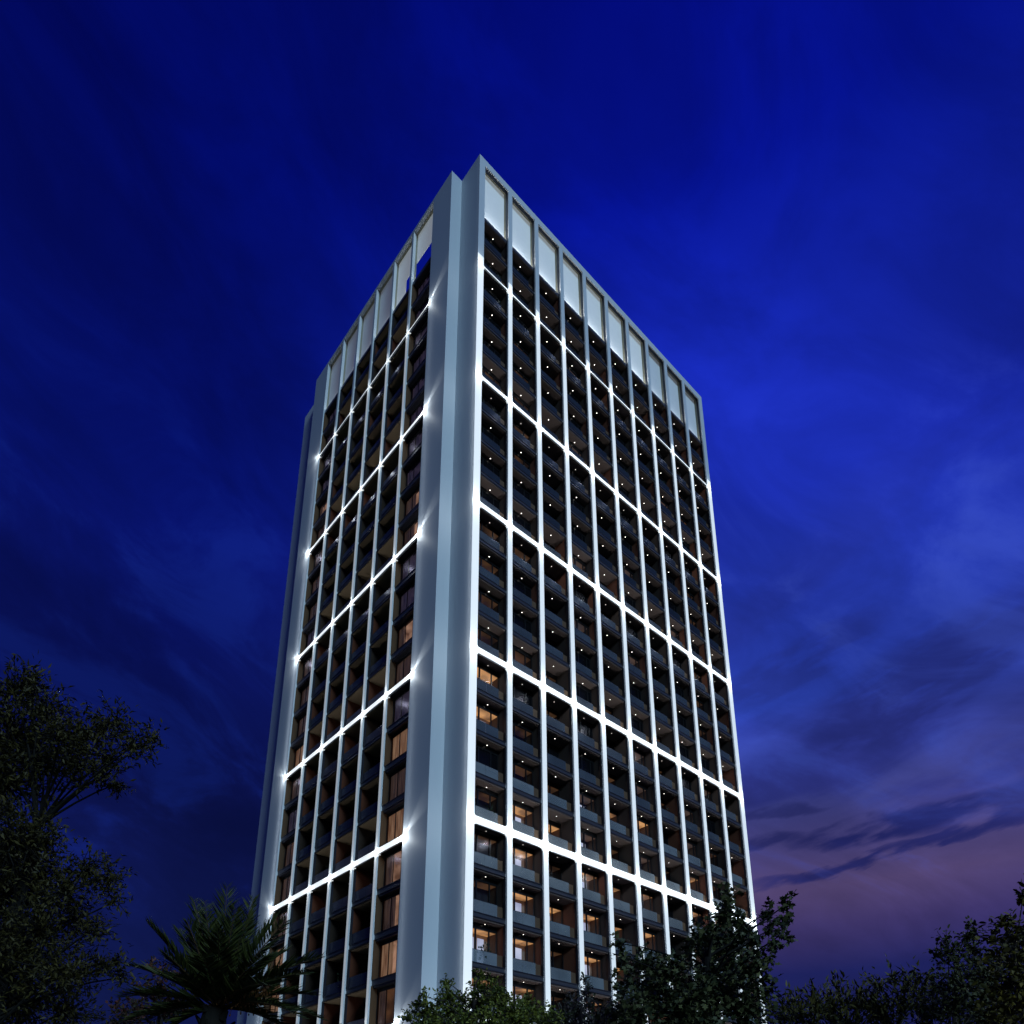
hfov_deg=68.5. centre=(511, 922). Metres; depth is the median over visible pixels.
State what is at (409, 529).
window
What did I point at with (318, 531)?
window
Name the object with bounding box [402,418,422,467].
window
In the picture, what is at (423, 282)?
window
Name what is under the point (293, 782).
window
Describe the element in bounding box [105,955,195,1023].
tree
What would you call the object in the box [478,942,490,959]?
potted plant
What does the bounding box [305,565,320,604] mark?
window
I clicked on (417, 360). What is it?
window
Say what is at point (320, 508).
window
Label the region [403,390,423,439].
window
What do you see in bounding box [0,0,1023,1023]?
sky
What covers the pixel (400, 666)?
window
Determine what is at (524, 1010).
leafy tree
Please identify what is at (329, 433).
window
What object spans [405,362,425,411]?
window
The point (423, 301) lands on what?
window
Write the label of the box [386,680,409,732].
window
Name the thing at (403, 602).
window
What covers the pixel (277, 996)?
window
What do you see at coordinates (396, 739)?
window
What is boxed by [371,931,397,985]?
window
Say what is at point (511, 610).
apartment tower
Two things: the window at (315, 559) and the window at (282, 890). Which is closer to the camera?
the window at (282, 890)
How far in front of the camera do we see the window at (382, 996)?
51.10 m
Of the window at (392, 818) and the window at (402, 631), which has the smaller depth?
the window at (392, 818)
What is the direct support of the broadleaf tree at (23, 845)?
on the ground
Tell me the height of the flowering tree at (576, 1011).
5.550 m
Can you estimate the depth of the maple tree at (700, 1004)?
11.89 m
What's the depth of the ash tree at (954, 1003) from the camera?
14.68 m
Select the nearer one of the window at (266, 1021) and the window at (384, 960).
the window at (384, 960)
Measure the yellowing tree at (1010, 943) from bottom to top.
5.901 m
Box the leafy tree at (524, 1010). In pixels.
[397,966,567,1023]
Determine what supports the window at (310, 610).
in the apartment tower
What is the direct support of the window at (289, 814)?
in the apartment tower
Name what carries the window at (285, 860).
in the apartment tower
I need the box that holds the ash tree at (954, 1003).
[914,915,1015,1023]
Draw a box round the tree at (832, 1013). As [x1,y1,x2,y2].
[759,952,946,1023]
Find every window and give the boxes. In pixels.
[262,1018,276,1023]
[263,982,280,1020]
[267,940,284,976]
[270,905,287,943]
[274,868,291,905]
[277,834,294,875]
[281,800,297,842]
[284,768,300,808]
[287,736,304,773]
[291,705,307,746]
[294,676,309,716]
[297,647,312,687]
[300,619,315,658]
[302,591,318,631]
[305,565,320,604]
[308,539,323,578]
[311,514,325,552]
[313,490,327,527]
[315,465,330,503]
[318,442,332,479]
[320,420,334,456]
[323,398,336,434]
[369,979,395,1023]
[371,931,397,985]
[374,885,399,939]
[377,843,401,894]
[379,798,404,847]
[381,757,406,810]
[384,717,408,770]
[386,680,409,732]
[388,643,411,690]
[390,607,413,659]
[392,573,415,624]
[394,540,416,591]
[396,508,418,558]
[398,477,419,527]
[400,447,421,497]
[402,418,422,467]
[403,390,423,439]
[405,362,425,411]
[407,336,426,384]
[408,311,427,358]
[410,285,429,332]
[411,261,430,308]
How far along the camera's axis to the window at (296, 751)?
71.40 m
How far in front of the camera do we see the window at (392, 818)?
54.82 m
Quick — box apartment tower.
[237,154,766,1023]
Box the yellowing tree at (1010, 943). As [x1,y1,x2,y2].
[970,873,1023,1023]
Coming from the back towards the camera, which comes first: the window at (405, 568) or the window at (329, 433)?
the window at (329, 433)
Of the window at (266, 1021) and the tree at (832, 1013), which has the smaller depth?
the tree at (832, 1013)
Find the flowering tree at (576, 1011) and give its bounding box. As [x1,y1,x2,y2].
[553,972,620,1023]
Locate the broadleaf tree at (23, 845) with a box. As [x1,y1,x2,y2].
[0,650,168,1023]
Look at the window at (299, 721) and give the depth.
72.31 m
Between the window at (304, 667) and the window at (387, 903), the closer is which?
the window at (387, 903)
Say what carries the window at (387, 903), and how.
in the apartment tower
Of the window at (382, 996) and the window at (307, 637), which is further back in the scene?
the window at (307, 637)
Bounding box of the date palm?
[114,881,327,1023]
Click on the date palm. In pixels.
(218, 962)
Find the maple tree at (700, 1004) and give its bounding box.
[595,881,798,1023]
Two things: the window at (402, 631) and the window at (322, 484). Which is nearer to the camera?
the window at (402, 631)
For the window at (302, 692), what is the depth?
73.29 m
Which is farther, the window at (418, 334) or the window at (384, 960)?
the window at (418, 334)
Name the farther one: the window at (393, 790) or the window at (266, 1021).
the window at (266, 1021)

